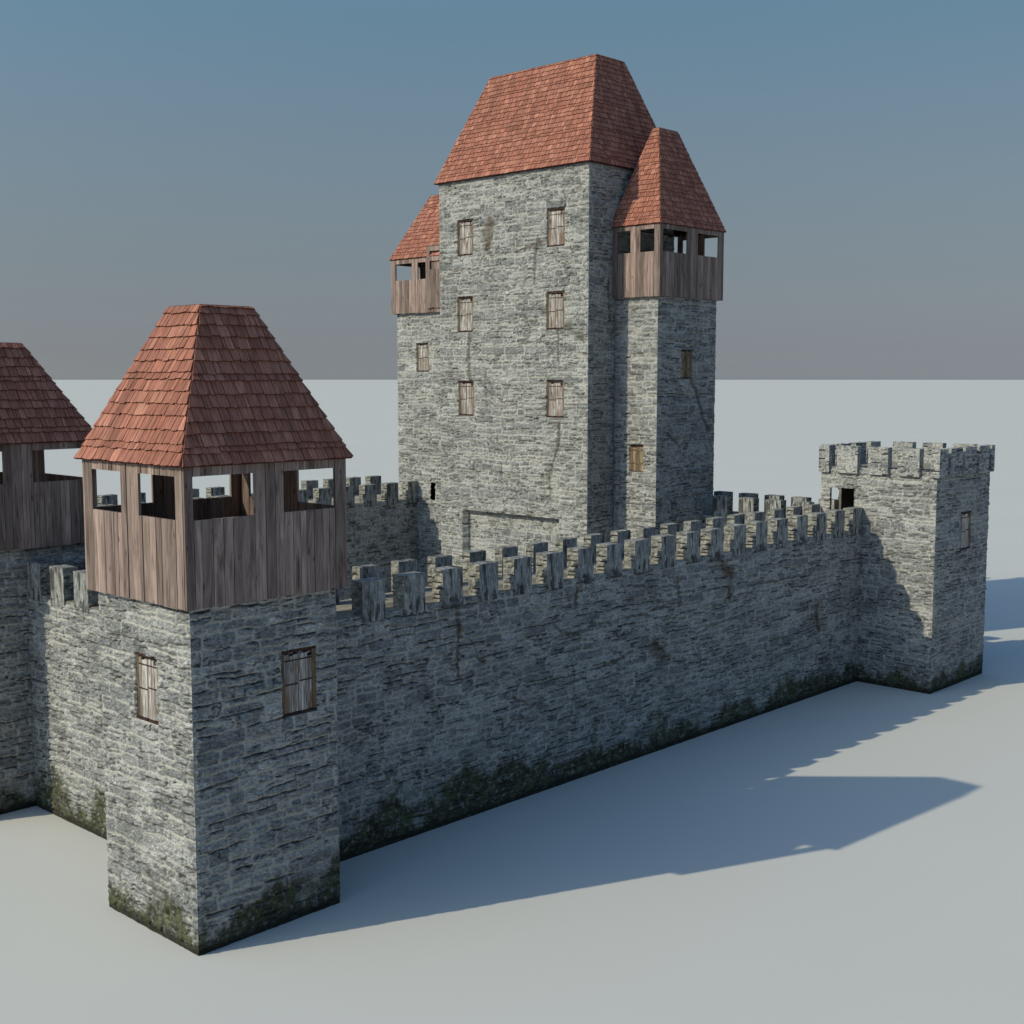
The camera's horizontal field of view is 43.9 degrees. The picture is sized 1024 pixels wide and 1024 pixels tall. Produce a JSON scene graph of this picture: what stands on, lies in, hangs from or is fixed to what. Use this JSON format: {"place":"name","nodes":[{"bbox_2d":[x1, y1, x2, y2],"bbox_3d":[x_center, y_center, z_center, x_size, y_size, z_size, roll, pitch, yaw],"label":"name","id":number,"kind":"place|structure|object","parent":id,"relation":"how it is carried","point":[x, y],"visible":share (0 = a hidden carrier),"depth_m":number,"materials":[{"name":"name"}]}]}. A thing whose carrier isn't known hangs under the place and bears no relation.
{"place":"outdoors","nodes":[
{"label":"outdoors","id":0,"kind":"place"},
{"bbox_2d":[0,342,97,814],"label":"corner tower","id":1,"kind":"structure","parent":0,"point":[41,514],"depth_m":56.28,"materials":[{"name":"stone"}]},
{"bbox_2d":[73,304,353,955],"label":"corner tower","id":2,"kind":"structure","parent":0,"point":[217,627],"depth_m":43.35,"materials":[{"name":"stone"}]},
{"bbox_2d":[135,651,158,724],"bbox_3d":[-12.405,6.007,43.460,1.537,2.360,0.145,6,8,43],"label":"window","id":3,"kind":"structure","parent":2,"relation":"in","point":[146,670],"depth_m":43.49,"materials":[{"name":"brown wood"}]},
{"bbox_2d":[280,645,316,717],"bbox_3d":[-7.528,5.938,44.697,0.145,2.360,1.599,6,8,43],"label":"window","id":4,"kind":"structure","parent":2,"relation":"in","point":[298,670],"depth_m":44.69,"materials":[{"name":"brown wood"}]},
{"bbox_2d":[0,380,1023,1023],"bbox_3d":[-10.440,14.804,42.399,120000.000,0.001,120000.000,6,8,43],"label":"ground","id":5,"kind":"structure","parent":0,"point":[850,852],"depth_m":49.08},
{"bbox_2d":[26,560,106,839],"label":"curtain wall","id":6,"kind":"structure","parent":5,"relation":"on","point":[63,634],"depth_m":54.47,"materials":[{"name":"stone"}]},
{"bbox_2d":[97,475,418,599],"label":"curtain wall","id":7,"kind":"structure","parent":5,"relation":"on","point":[382,528],"depth_m":97.88,"materials":[{"name":"stone"}]},
{"bbox_2d":[389,195,441,586],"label":"turret","id":8,"kind":"object","parent":5,"relation":"on","point":[415,304],"visible":0.34,"depth_m":99.28,"materials":[{"name":"stone"}]},
{"bbox_2d":[417,343,428,371],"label":"window","id":9,"kind":"structure","parent":8,"relation":"in","point":[422,350],"depth_m":98.91,"materials":[{"name":"brown wood"}]},
{"bbox_2d":[433,54,673,566],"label":"keep","id":10,"kind":"structure","parent":5,"relation":"on","point":[535,173],"depth_m":87.34,"materials":[{"name":"stone"}]},
{"bbox_2d":[458,219,473,255],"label":"window","id":11,"kind":"structure","parent":10,"relation":"in","point":[465,245],"depth_m":90.87,"materials":[{"name":"brown wood"}]},
{"bbox_2d":[458,296,473,331],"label":"window","id":12,"kind":"structure","parent":10,"relation":"in","point":[465,320],"depth_m":91.45,"materials":[{"name":"brown wood"}]},
{"bbox_2d":[459,381,473,415],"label":"window","id":13,"kind":"structure","parent":10,"relation":"in","point":[466,390],"depth_m":92.04,"materials":[{"name":"brown wood"}]},
{"bbox_2d":[546,291,564,329],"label":"window","id":14,"kind":"structure","parent":10,"relation":"in","point":[555,303],"depth_m":85.58,"materials":[{"name":"brown wood"}]},
{"bbox_2d":[546,380,564,417],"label":"window","id":15,"kind":"structure","parent":10,"relation":"in","point":[555,392],"depth_m":86.19,"materials":[{"name":"brown wood"}]},
{"bbox_2d":[547,207,564,246],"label":"window","id":16,"kind":"structure","parent":10,"relation":"in","point":[556,219],"depth_m":84.99,"materials":[{"name":"brown wood"}]},
{"bbox_2d":[335,504,861,861],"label":"curtain wall","id":17,"kind":"structure","parent":5,"relation":"on","point":[477,682],"depth_m":60.33,"materials":[{"name":"stone"}]},
{"bbox_2d":[611,127,725,538],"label":"turret","id":18,"kind":"object","parent":5,"relation":"on","point":[665,306],"visible":0.81,"depth_m":84.98,"materials":[{"name":"stone"}]},
{"bbox_2d":[701,491,838,528],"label":"curtain wall","id":19,"kind":"structure","parent":5,"relation":"on","point":[723,503],"depth_m":86.47,"materials":[{"name":"stone"}]},
{"bbox_2d":[0,0,1023,379],"label":"sky","id":20,"kind":"structure","parent":0,"point":[860,163],"materials":[{"name":"blue"}]},
{"bbox_2d":[819,441,994,693],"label":"battlemented tower","id":21,"kind":"structure","parent":0,"point":[923,559],"depth_m":78.96,"materials":[{"name":"stone"}]},
{"bbox_2d":[959,511,970,549],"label":"window","id":22,"kind":"structure","parent":21,"relation":"in","point":[965,519],"depth_m":79.84,"materials":[{"name":"grey wood"}]}
]}

